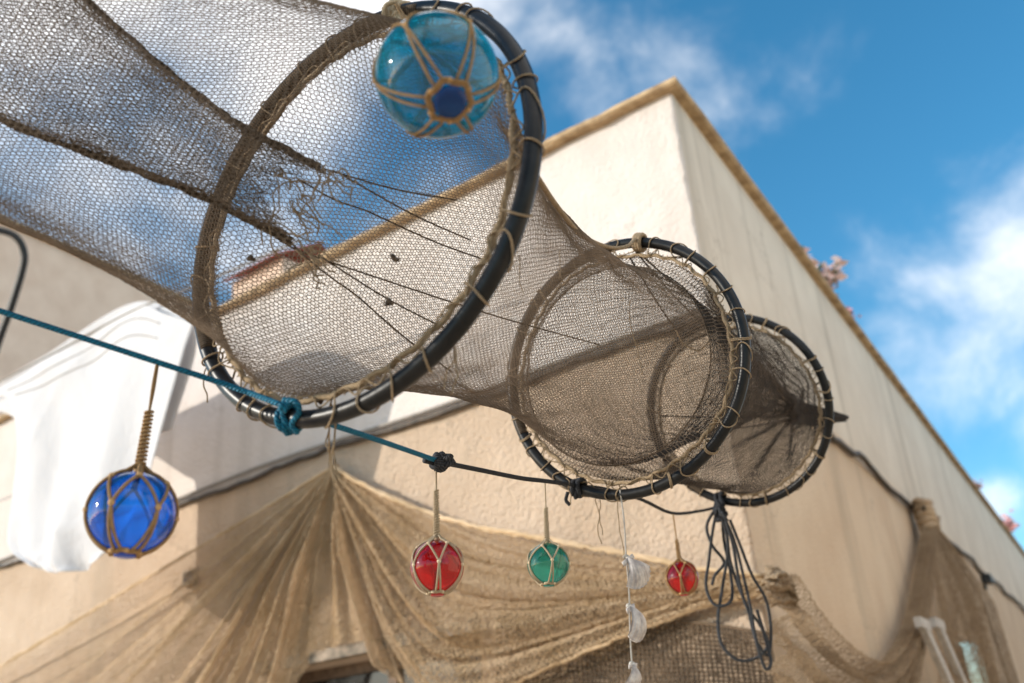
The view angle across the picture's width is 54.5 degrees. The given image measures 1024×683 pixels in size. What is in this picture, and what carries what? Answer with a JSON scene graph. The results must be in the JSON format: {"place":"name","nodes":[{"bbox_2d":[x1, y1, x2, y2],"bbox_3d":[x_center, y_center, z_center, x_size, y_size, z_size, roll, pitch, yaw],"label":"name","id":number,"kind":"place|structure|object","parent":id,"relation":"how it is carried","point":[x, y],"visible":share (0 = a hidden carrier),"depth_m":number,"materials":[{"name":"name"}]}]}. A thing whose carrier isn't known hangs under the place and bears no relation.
{"place":"outdoors","nodes":[
{"label":"outdoors","id":0,"kind":"place"},
{"bbox_2d":[0,216,209,414],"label":"neighbour building","id":1,"kind":"structure","parent":0,"point":[60,288],"depth_m":13.64,"materials":[{"name":"paint"}]},
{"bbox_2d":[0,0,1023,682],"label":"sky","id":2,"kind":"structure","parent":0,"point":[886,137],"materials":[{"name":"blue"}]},
{"label":"ground","id":3,"kind":"structure","parent":0,"visible":0},
{"bbox_2d":[224,244,325,298],"bbox_3d":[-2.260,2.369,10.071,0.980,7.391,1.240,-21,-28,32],"label":"tiled house","id":4,"kind":"structure","parent":3,"relation":"on","point":[265,269],"depth_m":11.04,"materials":[{"name":"red tile"}]},
{"bbox_2d":[0,76,1023,682],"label":"corner house","id":5,"kind":"structure","parent":3,"relation":"on","point":[838,532],"depth_m":5.76,"materials":[{"name":"paint"}]},
{"bbox_2d":[0,227,27,347],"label":"bent rail","id":6,"kind":"object","parent":5,"relation":"on","point":[21,244],"visible":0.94,"depth_m":9.18,"materials":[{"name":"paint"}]},
{"bbox_2d":[0,239,300,381],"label":"clothes line","id":7,"kind":"object","parent":5,"relation":"attached to","point":[89,333],"visible":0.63,"depth_m":6.34,"materials":[{"name":"white plastic"}]},
{"bbox_2d":[0,301,196,572],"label":"white cloth","id":8,"kind":"object","parent":7,"relation":"hanging from","point":[76,410],"visible":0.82,"depth_m":6.14,"materials":[{"name":"white fabric"}]},
{"bbox_2d":[182,568,197,587],"bbox_3d":[-2.063,1.513,6.367,0.120,0.100,0.030,-21,-28,32],"label":"wall vent","id":9,"kind":"object","parent":5,"relation":"attached to","point":[195,574],"depth_m":6.35,"materials":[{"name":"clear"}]},
{"bbox_2d":[0,310,696,561],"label":"wall cable","id":10,"kind":"object","parent":5,"relation":"attached to","point":[453,401],"depth_m":5.85,"materials":[{"name":"black rubber"}]},
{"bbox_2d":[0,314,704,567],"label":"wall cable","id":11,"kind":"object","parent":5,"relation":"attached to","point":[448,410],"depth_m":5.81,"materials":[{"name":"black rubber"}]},
{"bbox_2d":[0,427,767,682],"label":"draped net","id":12,"kind":"object","parent":5,"relation":"attached to","point":[310,533],"visible":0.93,"depth_m":5.34,"materials":[{"name":"woven net fabric"}]},
{"bbox_2d":[298,640,482,682],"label":"window","id":13,"kind":"structure","parent":5,"relation":"in","point":[360,672],"depth_m":5.47,"materials":[{"name":"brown wood"}]},
{"bbox_2d":[0,0,848,567],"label":"hoop net","id":14,"kind":"object","parent":5,"relation":"attached to","point":[736,402],"visible":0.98,"depth_m":1.39,"materials":[{"name":"brown fabric"}]},
{"bbox_2d":[0,308,436,461],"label":"teal rope","id":15,"kind":"object","parent":14,"relation":"attached to","point":[284,426],"visible":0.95,"depth_m":1.28,"materials":[{"name":"teal fabric"}]},
{"bbox_2d":[83,364,178,559],"bbox_3d":[-0.466,0.141,1.236,0.102,0.256,0.111,-5,-24,0],"label":"glass float","id":16,"kind":"object","parent":15,"relation":"hanging from","point":[129,513],"visible":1,"depth_m":1.17,"materials":[{"name":"glass"}]},
{"bbox_2d":[422,451,713,514],"bbox_3d":[0.220,0.350,2.275,0.069,0.228,1.542,-16,-26,24],"label":"black cord","id":17,"kind":"object","parent":15,"relation":"attached to","point":[443,462],"visible":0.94,"depth_m":1.88,"materials":[{"name":"black fabric"}]},
{"bbox_2d":[410,471,463,596],"bbox_3d":[-0.122,0.296,1.581,0.087,0.216,0.090,-5,-24,0],"label":"glass float","id":18,"kind":"object","parent":17,"relation":"hanging from","point":[437,565],"visible":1,"depth_m":1.53,"materials":[{"name":"red glass"}]},
{"bbox_2d":[527,483,570,587],"bbox_3d":[0.065,0.366,1.912,0.083,0.208,0.083,-5,-24,0],"label":"glass float","id":19,"kind":"object","parent":17,"relation":"hanging from","point":[544,544],"visible":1,"depth_m":1.88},
{"bbox_2d":[665,515,698,596],"bbox_3d":[0.424,0.539,2.537,0.088,0.217,0.089,-5,-24,0],"label":"glass float","id":20,"kind":"object","parent":17,"relation":"hanging from","point":[681,577],"visible":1,"depth_m":2.48,"materials":[{"name":"glass"}]},
{"bbox_2d":[372,0,500,138],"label":"glass float","id":21,"kind":"object","parent":14,"relation":"attached to","point":[438,73],"visible":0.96,"depth_m":1.04,"materials":[{"name":"glass"}]},
{"bbox_2d":[619,490,650,682],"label":"shell garland","id":22,"kind":"object","parent":14,"relation":"hanging from","point":[638,575],"visible":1,"depth_m":1.99},
{"bbox_2d":[704,491,772,670],"bbox_3d":[0.672,0.689,2.885,0.194,0.504,0.159,6,-26,-23],"label":"cord skein","id":23,"kind":"object","parent":14,"relation":"hanging from","point":[719,512],"visible":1,"depth_m":2.88,"materials":[{"name":"black fabric"}]},
{"bbox_2d":[496,604,777,682],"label":"coarse net","id":24,"kind":"object","parent":5,"relation":"attached to","point":[715,650],"visible":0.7,"depth_m":4.21,"materials":[{"name":"brown fabric"}]},
{"bbox_2d":[801,246,848,295],"bbox_3d":[2.375,-0.436,7.783,0.504,0.485,0.565,-5,-24,0],"label":"flowering plant","id":25,"kind":"object","parent":5,"relation":"on","point":[834,275],"visible":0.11,"depth_m":7.73,"materials":[{"name":"pink plant"}]},
{"bbox_2d":[846,306,860,317],"bbox_3d":[2.721,-0.156,8.366,0.341,0.313,0.500,-5,-24,0],"label":"flowering plant","id":26,"kind":"object","parent":5,"relation":"on","point":[849,310],"visible":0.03,"depth_m":8.24,"materials":[{"name":"pink plant"}]},
{"bbox_2d":[719,334,1023,610],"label":"wall cable","id":27,"kind":"object","parent":5,"relation":"attached to","point":[846,448],"depth_m":7.34,"materials":[{"name":"black rubber"}]},
{"bbox_2d":[755,497,1018,682],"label":"side net","id":28,"kind":"object","parent":5,"relation":"attached to","point":[909,646],"visible":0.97,"depth_m":6.53,"materials":[{"name":"fabric"}]},
{"bbox_2d":[951,643,970,682],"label":"window","id":29,"kind":"structure","parent":5,"relation":"in","point":[964,672],"depth_m":9.56,"materials":[{"name":"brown wood"}]},
{"bbox_2d":[974,480,982,490],"bbox_3d":[6.603,2.110,14.295,0.354,0.345,0.271,-12,-25,16],"label":"flowering plant","id":30,"kind":"object","parent":5,"relation":"on","point":[979,485],"visible":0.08,"depth_m":14.31,"materials":[{"name":"pink plant"}]},
{"bbox_2d":[981,573,994,589],"bbox_3d":[5.494,2.755,11.492,0.107,0.200,0.320,-18,-27,26],"label":"cable bracket","id":31,"kind":"object","parent":5,"relation":"attached to","point":[987,578],"visible":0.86,"depth_m":11.41,"materials":[{"name":"metal"}]},
{"bbox_2d":[1001,509,1019,531],"bbox_3d":[8.526,3.236,17.371,0.658,0.590,0.511,-21,-28,32],"label":"flowering plant","id":32,"kind":"object","parent":5,"relation":"on","point":[1010,525],"visible":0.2,"depth_m":17.20,"materials":[{"name":"pink plant"}]}
]}

